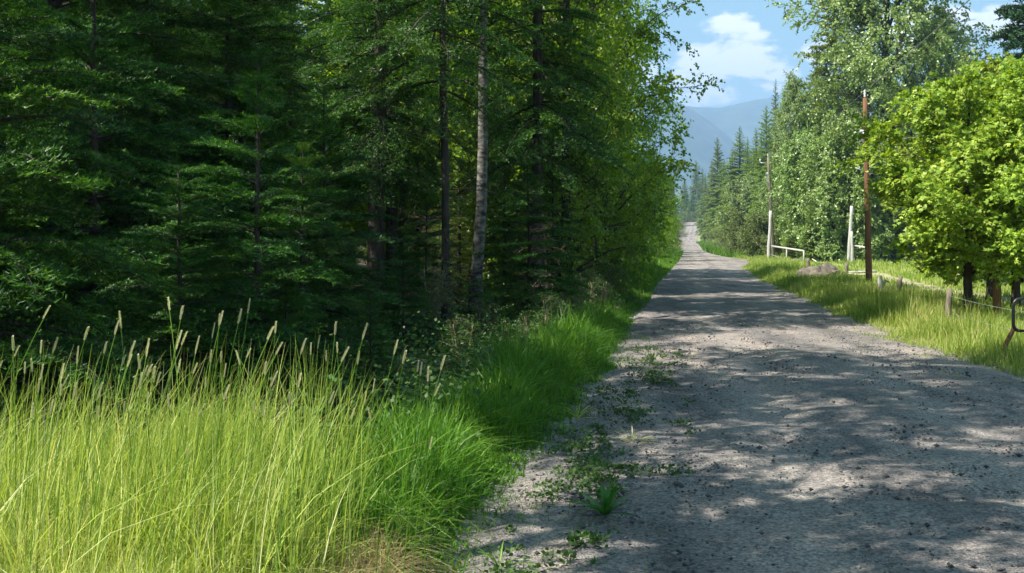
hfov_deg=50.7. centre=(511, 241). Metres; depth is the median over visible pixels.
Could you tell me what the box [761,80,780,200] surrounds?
spruce tree
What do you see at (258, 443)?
grass stalk
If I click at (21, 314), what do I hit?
young fir
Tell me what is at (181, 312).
grass stalk
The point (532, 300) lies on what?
leafy shrub
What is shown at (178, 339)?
grass stalk
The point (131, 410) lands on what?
grass stalk
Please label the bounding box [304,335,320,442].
grass stalk
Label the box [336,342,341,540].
grass stalk
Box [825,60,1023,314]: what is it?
maple tree
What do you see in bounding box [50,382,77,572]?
grass stalk
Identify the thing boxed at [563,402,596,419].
weed plant
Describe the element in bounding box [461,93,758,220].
mountain
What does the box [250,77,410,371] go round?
young fir
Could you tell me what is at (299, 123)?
fir tree
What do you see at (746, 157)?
spruce tree
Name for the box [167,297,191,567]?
grass stalk
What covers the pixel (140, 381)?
grass stalk
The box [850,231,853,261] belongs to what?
gate post
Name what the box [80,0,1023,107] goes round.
sky
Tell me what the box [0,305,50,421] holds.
grass stalk
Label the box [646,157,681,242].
broadleaf tree
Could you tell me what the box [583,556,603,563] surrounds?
weed plant
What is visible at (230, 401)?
grass stalk
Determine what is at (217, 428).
grass stalk
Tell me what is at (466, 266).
fir tree
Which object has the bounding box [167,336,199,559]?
grass stalk
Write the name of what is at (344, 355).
grass stalk
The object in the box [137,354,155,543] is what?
grass stalk
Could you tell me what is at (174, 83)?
fir tree
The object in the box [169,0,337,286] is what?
fir tree
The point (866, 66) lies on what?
cottonwood tree
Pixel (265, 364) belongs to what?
grass stalk
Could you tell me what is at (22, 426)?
grass stalk
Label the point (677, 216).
spruce tree
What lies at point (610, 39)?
cottonwood tree
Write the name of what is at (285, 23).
fir tree
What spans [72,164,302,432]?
young fir
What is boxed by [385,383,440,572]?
grass stalk
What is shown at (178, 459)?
grass stalk
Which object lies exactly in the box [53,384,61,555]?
grass stalk
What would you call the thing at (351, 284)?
young fir
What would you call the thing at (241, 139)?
fir tree
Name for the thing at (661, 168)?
cottonwood tree
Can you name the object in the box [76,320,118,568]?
grass stalk
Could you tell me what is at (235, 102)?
fir tree
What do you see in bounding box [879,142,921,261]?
fir tree
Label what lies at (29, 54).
fir tree
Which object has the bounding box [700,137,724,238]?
pine tree
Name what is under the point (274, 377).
grass stalk
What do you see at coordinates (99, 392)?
grass stalk
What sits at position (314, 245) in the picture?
young fir
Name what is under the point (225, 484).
grass stalk
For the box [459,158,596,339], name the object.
young fir
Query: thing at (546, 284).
tree
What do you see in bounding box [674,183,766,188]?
power line
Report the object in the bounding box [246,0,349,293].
fir tree
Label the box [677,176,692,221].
spruce tree
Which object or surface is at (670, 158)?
broadleaf tree
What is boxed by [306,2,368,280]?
fir tree
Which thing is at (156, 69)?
fir tree
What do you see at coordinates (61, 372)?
grass stalk
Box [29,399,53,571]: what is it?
grass stalk
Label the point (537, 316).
leafy shrub
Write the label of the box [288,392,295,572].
grass stalk
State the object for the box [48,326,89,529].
grass stalk
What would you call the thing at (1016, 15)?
pine tree
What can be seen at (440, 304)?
leafy shrub
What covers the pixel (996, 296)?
fence post
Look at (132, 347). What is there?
grass stalk
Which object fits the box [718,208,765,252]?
willow shrub
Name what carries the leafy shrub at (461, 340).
on the ground at (609, 375)
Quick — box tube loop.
[1003,297,1023,358]
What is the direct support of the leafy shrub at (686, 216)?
on the ground at (609, 375)
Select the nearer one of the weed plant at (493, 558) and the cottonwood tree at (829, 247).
the weed plant at (493, 558)
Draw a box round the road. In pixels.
[457,221,1023,572]
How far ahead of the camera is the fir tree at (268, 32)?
37.39 m
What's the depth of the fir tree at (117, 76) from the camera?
14.01 m
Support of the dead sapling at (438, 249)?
on the ground at (609, 375)
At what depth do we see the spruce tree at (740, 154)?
199.67 m
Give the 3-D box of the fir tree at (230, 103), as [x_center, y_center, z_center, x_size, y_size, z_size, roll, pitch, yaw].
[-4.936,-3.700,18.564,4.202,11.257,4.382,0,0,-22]
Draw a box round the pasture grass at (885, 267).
[780,255,1023,325]
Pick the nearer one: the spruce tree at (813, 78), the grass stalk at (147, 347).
the grass stalk at (147, 347)
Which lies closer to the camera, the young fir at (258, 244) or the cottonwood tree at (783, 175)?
the young fir at (258, 244)
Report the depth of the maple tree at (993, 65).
27.05 m
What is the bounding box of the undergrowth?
[1,268,632,466]
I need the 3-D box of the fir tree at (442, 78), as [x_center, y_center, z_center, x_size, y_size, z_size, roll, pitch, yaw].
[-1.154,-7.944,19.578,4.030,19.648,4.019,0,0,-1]
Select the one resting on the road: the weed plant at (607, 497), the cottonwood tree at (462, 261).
the weed plant at (607, 497)
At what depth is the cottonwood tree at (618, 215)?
33.74 m
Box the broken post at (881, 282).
[878,275,891,292]
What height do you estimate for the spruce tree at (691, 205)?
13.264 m
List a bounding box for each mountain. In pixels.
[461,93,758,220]
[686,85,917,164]
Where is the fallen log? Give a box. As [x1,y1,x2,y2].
[342,346,439,368]
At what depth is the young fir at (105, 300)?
11.42 m
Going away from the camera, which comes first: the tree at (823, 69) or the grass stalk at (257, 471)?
the grass stalk at (257, 471)
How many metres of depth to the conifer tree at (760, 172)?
149.77 m
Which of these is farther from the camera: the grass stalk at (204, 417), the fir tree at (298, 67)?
the fir tree at (298, 67)
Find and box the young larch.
[799,204,820,260]
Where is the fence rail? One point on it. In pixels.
(854, 272)
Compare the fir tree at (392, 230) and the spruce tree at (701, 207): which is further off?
the spruce tree at (701, 207)
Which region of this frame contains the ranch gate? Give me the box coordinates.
[771,245,804,261]
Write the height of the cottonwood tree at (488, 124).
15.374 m
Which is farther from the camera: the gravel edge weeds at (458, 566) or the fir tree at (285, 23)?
the fir tree at (285, 23)
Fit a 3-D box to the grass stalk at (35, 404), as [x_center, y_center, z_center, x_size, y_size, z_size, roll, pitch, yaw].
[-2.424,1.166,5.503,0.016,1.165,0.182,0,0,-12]
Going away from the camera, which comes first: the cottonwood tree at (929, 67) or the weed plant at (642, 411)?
the weed plant at (642, 411)
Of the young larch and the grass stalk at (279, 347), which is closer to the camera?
the grass stalk at (279, 347)
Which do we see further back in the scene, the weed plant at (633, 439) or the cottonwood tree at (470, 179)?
the cottonwood tree at (470, 179)
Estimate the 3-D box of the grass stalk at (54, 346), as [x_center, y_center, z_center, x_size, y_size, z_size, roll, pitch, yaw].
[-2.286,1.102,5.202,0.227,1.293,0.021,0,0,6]
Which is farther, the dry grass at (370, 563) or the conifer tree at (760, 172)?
the conifer tree at (760, 172)
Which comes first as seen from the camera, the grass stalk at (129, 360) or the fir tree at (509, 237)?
the grass stalk at (129, 360)
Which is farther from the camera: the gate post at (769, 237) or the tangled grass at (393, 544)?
the gate post at (769, 237)
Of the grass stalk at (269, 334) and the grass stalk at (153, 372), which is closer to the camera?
the grass stalk at (269, 334)
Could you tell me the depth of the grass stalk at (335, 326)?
4.62 m
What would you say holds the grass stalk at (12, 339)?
on the ground at (609, 375)
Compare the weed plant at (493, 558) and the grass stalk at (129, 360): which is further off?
the weed plant at (493, 558)
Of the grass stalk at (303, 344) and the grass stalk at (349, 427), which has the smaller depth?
the grass stalk at (303, 344)
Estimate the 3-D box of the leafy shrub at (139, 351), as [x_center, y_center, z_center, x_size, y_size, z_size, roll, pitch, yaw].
[-3.187,1.134,8.775,0.789,1.115,0.718,0,0,12]
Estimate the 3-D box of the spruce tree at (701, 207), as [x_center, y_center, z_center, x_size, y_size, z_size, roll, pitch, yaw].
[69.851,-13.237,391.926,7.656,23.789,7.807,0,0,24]
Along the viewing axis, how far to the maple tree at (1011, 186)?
19.97 m
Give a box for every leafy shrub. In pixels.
[78,322,173,433]
[395,296,441,346]
[401,251,462,338]
[438,313,490,367]
[455,292,505,344]
[460,313,551,369]
[461,343,497,385]
[486,278,549,333]
[509,306,556,342]
[527,289,576,332]
[542,273,594,315]
[570,263,613,306]
[575,274,624,314]
[592,257,645,305]
[661,222,687,248]
[682,211,697,221]
[692,211,700,221]
[705,224,720,244]
[709,230,727,247]
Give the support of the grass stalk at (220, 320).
on the ground at (609, 375)
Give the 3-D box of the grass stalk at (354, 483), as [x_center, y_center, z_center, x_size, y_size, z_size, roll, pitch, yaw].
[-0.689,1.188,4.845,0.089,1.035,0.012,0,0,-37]
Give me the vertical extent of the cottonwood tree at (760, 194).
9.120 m
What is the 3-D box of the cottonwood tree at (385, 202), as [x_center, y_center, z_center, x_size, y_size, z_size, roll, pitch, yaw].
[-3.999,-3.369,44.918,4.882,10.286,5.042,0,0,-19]
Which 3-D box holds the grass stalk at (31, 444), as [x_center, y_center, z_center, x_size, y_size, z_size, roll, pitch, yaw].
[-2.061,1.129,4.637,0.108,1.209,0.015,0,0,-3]
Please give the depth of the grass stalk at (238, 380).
5.43 m
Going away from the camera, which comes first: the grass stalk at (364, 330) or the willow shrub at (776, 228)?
the grass stalk at (364, 330)
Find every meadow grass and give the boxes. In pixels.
[0,331,511,572]
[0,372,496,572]
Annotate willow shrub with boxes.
[713,221,744,250]
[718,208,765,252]
[733,210,784,257]
[758,212,786,255]
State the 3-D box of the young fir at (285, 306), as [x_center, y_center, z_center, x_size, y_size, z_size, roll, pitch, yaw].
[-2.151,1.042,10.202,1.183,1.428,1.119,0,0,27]
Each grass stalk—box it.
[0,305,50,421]
[0,346,19,389]
[9,375,68,565]
[11,335,15,537]
[18,337,57,523]
[20,362,25,555]
[21,365,43,553]
[25,403,33,572]
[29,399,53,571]
[30,358,39,484]
[31,378,39,534]
[32,340,41,538]
[36,363,64,572]
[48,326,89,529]
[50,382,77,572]
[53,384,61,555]
[66,382,103,567]
[67,346,78,569]
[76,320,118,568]
[77,341,107,540]
[84,354,131,569]
[87,355,125,523]
[89,406,98,558]
[90,340,135,558]
[103,364,152,543]
[112,366,147,495]
[118,401,124,522]
[119,311,134,517]
[122,372,142,572]
[126,338,149,568]
[131,371,160,525]
[132,331,187,547]
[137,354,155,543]
[138,330,182,572]
[140,366,155,564]
[143,392,148,543]
[148,403,204,568]
[150,363,197,547]
[151,306,183,552]
[154,359,180,571]
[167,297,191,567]
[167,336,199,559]
[167,394,170,572]
[176,444,189,572]
[180,384,229,572]
[185,310,223,562]
[196,323,214,452]
[199,350,211,514]
[201,377,206,499]
[205,326,274,572]
[207,443,240,564]
[208,348,250,498]
[208,363,225,536]
[210,313,220,493]
[211,309,241,513]
[214,351,221,523]
[218,371,277,572]
[219,341,282,513]
[228,298,250,529]
[235,350,274,557]
[247,401,254,565]
[253,405,264,534]
[255,361,266,565]
[264,338,306,531]
[266,321,276,485]
[274,347,348,572]
[278,373,301,572]
[286,391,333,572]
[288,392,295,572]
[294,397,323,544]
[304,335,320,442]
[307,343,311,564]
[319,321,336,572]
[321,408,354,572]
[325,323,367,566]
[325,350,326,528]
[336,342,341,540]
[341,351,359,541]
[350,391,366,570]
[356,378,374,569]
[366,340,397,562]
[368,409,390,572]
[375,350,406,572]
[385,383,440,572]
[403,355,445,572]
[403,360,419,538]
[405,362,422,569]
[412,437,432,571]
[424,366,428,572]
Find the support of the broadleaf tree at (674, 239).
on the ground at (609, 375)
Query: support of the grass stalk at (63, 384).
on the ground at (609, 375)
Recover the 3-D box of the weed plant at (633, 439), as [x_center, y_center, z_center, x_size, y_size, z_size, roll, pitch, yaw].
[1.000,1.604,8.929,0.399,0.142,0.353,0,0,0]
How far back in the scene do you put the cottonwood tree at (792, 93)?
105.37 m
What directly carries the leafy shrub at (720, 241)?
on the ground at (609, 375)
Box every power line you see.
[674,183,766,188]
[775,92,863,153]
[865,0,968,90]
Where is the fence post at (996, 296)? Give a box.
[992,280,1001,317]
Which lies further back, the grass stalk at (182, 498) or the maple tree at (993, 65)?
the maple tree at (993, 65)
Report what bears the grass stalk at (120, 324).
on the ground at (609, 375)
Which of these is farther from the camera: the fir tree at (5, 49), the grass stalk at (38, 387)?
the fir tree at (5, 49)
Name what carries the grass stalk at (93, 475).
on the ground at (609, 375)
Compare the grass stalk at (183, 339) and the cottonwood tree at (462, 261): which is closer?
the grass stalk at (183, 339)
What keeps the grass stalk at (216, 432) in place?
on the ground at (609, 375)
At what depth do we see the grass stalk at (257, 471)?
4.55 m
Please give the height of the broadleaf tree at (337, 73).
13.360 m
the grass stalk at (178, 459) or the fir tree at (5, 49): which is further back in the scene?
the fir tree at (5, 49)
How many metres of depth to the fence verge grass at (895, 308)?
21.55 m
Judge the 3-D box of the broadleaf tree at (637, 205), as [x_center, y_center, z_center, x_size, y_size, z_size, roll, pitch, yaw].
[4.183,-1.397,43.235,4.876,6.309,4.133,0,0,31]
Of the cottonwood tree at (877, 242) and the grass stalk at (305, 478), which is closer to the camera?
the grass stalk at (305, 478)
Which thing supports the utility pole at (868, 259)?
on the ground at (609, 375)
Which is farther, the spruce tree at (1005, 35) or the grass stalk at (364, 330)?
the spruce tree at (1005, 35)
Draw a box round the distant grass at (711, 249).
[696,240,745,257]
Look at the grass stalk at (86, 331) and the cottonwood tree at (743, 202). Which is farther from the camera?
the cottonwood tree at (743, 202)
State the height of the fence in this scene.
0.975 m
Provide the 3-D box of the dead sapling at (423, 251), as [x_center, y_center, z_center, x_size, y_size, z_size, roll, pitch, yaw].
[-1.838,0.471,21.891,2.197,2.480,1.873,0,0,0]
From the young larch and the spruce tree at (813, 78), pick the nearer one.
the young larch
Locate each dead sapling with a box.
[390,204,466,319]
[401,202,469,310]
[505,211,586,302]
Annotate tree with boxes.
[0,0,71,269]
[0,0,97,386]
[0,0,120,317]
[0,0,240,359]
[0,4,232,333]
[13,0,307,337]
[104,7,219,238]
[123,10,195,297]
[125,0,335,337]
[129,0,331,293]
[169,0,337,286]
[176,0,328,313]
[243,7,337,289]
[244,6,303,124]
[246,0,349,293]
[254,8,331,167]
[260,3,366,288]
[262,0,503,292]
[274,0,472,315]
[294,0,499,280]
[300,0,368,207]
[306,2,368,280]
[307,0,476,308]
[336,0,556,337]
[345,20,431,263]
[384,46,462,274]
[384,91,457,292]
[402,0,588,287]
[411,1,600,275]
[411,74,470,278]
[419,99,492,294]
[425,0,654,287]
[437,0,688,299]
[441,0,635,309]
[450,1,561,290]
[454,23,630,274]
[467,0,516,325]
[473,115,527,305]
[497,0,725,282]
[518,125,592,302]
[550,3,651,232]
[573,157,623,287]
[576,27,692,265]
[576,134,678,269]
[577,9,695,259]
[580,0,678,263]
[616,156,680,263]
[639,173,687,248]
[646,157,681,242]
[647,212,679,258]
[649,208,685,251]
[669,179,681,243]
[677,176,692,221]
[686,194,695,221]
[688,161,703,209]
[694,169,706,221]
[694,174,707,235]
[698,163,714,241]
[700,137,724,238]
[702,159,728,239]
[709,127,753,243]
[713,174,759,242]
[715,148,735,236]
[733,137,754,228]
[738,127,765,212]
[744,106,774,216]
[751,131,767,211]
[751,179,783,215]
[761,69,818,251]
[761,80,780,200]
[763,123,840,260]
[764,0,1004,261]
[785,0,872,226]
[785,130,889,261]
[802,58,823,127]
[820,143,908,261]
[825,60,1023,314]
[871,48,1023,306]
[873,0,980,249]
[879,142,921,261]
[900,78,993,299]
[920,54,1023,289]
[981,0,1023,284]
[993,4,1023,60]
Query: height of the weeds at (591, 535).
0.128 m
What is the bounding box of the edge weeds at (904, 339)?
[810,316,1023,381]
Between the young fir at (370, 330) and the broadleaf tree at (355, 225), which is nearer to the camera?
the young fir at (370, 330)
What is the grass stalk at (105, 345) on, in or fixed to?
on the ground at (609, 375)
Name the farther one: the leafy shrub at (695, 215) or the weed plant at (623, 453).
the leafy shrub at (695, 215)
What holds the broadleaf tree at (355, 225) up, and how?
on the ground at (609, 375)
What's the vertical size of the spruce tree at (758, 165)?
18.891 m
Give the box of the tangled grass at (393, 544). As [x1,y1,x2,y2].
[12,449,521,572]
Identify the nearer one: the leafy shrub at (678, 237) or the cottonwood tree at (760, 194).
the cottonwood tree at (760, 194)
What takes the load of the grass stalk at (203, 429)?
on the ground at (609, 375)
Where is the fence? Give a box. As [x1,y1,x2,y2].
[806,258,1023,332]
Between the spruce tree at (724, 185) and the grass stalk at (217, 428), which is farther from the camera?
the spruce tree at (724, 185)
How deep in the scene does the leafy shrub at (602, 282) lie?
23.39 m
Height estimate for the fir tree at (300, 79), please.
9.618 m
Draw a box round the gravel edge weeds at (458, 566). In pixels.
[432,320,677,572]
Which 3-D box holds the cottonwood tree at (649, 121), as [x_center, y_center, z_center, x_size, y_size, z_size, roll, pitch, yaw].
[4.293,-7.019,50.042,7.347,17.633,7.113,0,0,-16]
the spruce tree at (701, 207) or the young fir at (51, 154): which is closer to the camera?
the young fir at (51, 154)
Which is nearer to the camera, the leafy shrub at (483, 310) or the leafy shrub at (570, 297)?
the leafy shrub at (483, 310)
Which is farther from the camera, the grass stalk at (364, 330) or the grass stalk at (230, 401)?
the grass stalk at (230, 401)
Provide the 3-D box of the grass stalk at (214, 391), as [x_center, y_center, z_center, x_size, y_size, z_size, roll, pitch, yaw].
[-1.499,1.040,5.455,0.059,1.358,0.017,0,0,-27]
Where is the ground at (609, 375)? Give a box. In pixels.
[13,221,1023,572]
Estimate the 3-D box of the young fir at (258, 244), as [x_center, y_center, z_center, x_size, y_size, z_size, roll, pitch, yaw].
[-2.433,-0.001,10.230,2.282,3.788,2.413,0,0,-34]
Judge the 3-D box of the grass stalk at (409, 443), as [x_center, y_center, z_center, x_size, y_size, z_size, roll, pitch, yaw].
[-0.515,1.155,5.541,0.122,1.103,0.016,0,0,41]
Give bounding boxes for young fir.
[0,0,178,460]
[0,0,270,407]
[0,265,88,447]
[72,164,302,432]
[146,40,374,429]
[229,127,373,390]
[237,277,338,422]
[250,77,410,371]
[311,245,383,346]
[329,285,423,412]
[359,231,449,358]
[375,175,474,329]
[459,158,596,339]
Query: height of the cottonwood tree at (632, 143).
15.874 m
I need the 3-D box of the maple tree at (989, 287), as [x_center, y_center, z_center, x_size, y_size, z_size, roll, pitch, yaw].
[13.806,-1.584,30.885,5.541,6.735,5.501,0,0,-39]
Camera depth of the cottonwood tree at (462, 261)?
42.07 m
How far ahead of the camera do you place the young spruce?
92.85 m
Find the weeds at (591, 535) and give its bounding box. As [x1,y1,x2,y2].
[422,337,700,572]
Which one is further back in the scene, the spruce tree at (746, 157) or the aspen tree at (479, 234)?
the spruce tree at (746, 157)
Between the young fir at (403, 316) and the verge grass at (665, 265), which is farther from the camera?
the verge grass at (665, 265)
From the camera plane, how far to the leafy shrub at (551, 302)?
17.71 m
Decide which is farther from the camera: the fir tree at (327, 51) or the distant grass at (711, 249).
the distant grass at (711, 249)
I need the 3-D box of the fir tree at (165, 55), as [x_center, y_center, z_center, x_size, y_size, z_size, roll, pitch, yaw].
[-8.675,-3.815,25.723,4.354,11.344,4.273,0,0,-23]
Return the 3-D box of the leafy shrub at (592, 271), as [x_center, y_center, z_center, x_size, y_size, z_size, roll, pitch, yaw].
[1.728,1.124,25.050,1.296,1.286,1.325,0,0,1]
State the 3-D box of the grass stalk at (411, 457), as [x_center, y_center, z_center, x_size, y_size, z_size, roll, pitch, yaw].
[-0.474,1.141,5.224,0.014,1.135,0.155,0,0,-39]
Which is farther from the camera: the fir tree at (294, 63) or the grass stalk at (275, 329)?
the fir tree at (294, 63)
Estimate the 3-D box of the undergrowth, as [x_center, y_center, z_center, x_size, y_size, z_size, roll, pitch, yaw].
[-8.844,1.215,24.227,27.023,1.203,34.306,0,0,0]
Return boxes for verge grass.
[460,247,682,306]
[730,252,1023,376]
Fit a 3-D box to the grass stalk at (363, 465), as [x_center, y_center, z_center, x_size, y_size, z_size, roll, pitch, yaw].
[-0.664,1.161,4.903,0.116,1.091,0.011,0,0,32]
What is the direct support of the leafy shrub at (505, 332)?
on the ground at (609, 375)
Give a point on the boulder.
(826, 268)
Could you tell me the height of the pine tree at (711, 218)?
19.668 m
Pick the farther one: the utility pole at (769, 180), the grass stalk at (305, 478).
the utility pole at (769, 180)
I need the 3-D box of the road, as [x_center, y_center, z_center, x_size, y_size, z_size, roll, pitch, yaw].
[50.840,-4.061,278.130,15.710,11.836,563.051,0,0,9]
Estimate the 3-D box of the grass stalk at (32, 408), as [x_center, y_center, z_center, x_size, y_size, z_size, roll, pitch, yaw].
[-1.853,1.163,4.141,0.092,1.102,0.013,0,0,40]
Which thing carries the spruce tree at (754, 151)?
on the ground at (609, 375)
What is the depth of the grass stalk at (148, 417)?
5.18 m
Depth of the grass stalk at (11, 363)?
5.53 m
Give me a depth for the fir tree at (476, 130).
32.90 m
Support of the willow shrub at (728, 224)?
on the ground at (609, 375)
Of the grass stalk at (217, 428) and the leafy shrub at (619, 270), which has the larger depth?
the leafy shrub at (619, 270)
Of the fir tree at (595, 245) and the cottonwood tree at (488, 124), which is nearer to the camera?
the fir tree at (595, 245)
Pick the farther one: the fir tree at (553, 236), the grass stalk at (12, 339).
the fir tree at (553, 236)
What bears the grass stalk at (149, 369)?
on the ground at (609, 375)
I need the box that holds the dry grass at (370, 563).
[265,506,480,572]
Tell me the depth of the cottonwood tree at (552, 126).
41.01 m
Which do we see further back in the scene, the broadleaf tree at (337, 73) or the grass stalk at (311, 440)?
the broadleaf tree at (337, 73)
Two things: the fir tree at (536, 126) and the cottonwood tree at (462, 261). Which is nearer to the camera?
the fir tree at (536, 126)
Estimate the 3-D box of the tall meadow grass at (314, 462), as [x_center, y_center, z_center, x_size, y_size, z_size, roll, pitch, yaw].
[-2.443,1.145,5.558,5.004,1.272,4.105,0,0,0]
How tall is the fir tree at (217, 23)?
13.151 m
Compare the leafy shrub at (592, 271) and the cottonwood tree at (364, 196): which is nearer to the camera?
the leafy shrub at (592, 271)
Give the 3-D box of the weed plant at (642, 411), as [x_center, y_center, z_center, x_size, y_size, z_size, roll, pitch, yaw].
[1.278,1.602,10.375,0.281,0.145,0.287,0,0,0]
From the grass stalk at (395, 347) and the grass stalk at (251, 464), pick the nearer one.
the grass stalk at (251, 464)
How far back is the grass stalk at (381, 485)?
4.68 m
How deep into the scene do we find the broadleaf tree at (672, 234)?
139.19 m
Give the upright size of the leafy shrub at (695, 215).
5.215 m
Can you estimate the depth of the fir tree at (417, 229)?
35.97 m
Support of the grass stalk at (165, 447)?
on the ground at (609, 375)
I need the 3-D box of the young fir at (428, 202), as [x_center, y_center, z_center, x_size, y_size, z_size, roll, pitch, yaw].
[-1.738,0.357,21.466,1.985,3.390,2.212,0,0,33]
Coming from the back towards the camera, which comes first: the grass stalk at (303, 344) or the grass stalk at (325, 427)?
the grass stalk at (325, 427)
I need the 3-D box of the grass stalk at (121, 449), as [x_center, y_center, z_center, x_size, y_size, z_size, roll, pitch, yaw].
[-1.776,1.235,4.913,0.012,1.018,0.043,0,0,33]
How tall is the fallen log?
0.307 m
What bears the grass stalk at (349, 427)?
on the ground at (609, 375)
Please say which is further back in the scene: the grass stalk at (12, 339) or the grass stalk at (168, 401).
the grass stalk at (12, 339)
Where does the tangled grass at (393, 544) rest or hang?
on the ground at (609, 375)
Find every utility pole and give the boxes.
[760,154,774,256]
[855,90,873,281]
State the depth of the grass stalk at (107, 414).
5.15 m
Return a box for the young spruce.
[782,227,796,258]
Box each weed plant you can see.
[473,538,540,569]
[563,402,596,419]
[568,484,635,515]
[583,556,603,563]
[586,452,605,464]
[610,427,652,442]
[614,446,631,454]
[632,401,659,414]
[641,352,657,362]
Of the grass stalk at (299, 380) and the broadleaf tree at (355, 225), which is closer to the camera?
the grass stalk at (299, 380)
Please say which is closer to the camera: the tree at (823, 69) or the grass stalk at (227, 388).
the grass stalk at (227, 388)
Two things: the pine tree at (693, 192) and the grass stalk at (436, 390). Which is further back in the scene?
the pine tree at (693, 192)
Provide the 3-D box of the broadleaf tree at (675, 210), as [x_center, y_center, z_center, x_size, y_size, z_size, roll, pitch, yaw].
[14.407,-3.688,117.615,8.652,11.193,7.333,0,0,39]
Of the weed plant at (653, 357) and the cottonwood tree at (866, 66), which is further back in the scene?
the cottonwood tree at (866, 66)
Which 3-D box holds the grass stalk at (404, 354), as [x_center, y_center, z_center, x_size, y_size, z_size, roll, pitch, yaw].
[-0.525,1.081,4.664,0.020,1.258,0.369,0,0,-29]
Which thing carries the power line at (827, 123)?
attached to the utility pole at (868, 259)
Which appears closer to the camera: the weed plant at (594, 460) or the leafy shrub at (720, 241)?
the weed plant at (594, 460)
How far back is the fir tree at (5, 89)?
17.27 m
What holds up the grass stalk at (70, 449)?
on the ground at (609, 375)
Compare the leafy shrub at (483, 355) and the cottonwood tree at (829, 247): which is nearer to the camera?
the leafy shrub at (483, 355)
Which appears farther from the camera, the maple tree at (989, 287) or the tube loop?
the maple tree at (989, 287)
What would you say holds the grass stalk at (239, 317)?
on the ground at (609, 375)
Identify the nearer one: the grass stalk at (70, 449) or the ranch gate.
the grass stalk at (70, 449)
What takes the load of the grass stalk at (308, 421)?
on the ground at (609, 375)
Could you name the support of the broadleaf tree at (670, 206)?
on the ground at (609, 375)
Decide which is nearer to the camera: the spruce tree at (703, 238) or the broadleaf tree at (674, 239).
the broadleaf tree at (674, 239)
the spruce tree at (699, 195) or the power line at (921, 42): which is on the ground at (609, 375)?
the spruce tree at (699, 195)
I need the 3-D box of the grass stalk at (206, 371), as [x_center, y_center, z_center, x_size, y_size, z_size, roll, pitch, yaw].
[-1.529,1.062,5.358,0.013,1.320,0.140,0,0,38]
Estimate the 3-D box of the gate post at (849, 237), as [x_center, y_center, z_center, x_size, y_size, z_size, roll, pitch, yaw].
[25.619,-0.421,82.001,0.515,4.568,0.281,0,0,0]
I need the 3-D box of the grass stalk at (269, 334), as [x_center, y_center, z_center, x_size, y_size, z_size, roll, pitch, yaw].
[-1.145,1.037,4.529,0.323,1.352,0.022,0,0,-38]
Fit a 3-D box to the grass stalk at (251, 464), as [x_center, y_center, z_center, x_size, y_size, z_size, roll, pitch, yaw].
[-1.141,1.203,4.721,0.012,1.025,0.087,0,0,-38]
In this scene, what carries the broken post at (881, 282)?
on the ground at (609, 375)
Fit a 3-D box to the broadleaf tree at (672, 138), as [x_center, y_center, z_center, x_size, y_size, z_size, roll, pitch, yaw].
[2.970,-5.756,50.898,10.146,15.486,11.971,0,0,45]
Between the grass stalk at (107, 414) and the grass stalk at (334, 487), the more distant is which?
the grass stalk at (107, 414)
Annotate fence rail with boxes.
[848,271,876,273]
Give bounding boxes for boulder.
[794,262,846,276]
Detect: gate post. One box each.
[767,211,771,258]
[847,206,852,260]
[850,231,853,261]
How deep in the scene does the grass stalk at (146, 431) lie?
4.93 m
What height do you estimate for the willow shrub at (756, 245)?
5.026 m
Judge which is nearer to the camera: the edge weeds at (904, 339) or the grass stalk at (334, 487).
the grass stalk at (334, 487)
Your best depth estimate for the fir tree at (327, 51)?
40.73 m
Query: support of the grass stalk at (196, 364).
on the ground at (609, 375)
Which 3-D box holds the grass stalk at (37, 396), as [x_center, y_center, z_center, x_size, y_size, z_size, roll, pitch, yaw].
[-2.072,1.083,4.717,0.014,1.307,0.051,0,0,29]
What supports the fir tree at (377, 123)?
on the ground at (609, 375)
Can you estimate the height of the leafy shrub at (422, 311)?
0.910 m
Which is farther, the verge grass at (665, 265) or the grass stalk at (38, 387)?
the verge grass at (665, 265)
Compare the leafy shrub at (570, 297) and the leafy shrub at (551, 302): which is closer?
the leafy shrub at (551, 302)
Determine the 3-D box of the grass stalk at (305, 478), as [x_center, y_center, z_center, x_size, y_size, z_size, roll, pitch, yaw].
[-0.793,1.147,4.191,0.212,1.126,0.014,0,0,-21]
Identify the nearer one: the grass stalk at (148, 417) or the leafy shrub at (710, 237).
the grass stalk at (148, 417)
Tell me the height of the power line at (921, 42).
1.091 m
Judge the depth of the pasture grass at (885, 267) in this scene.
47.75 m

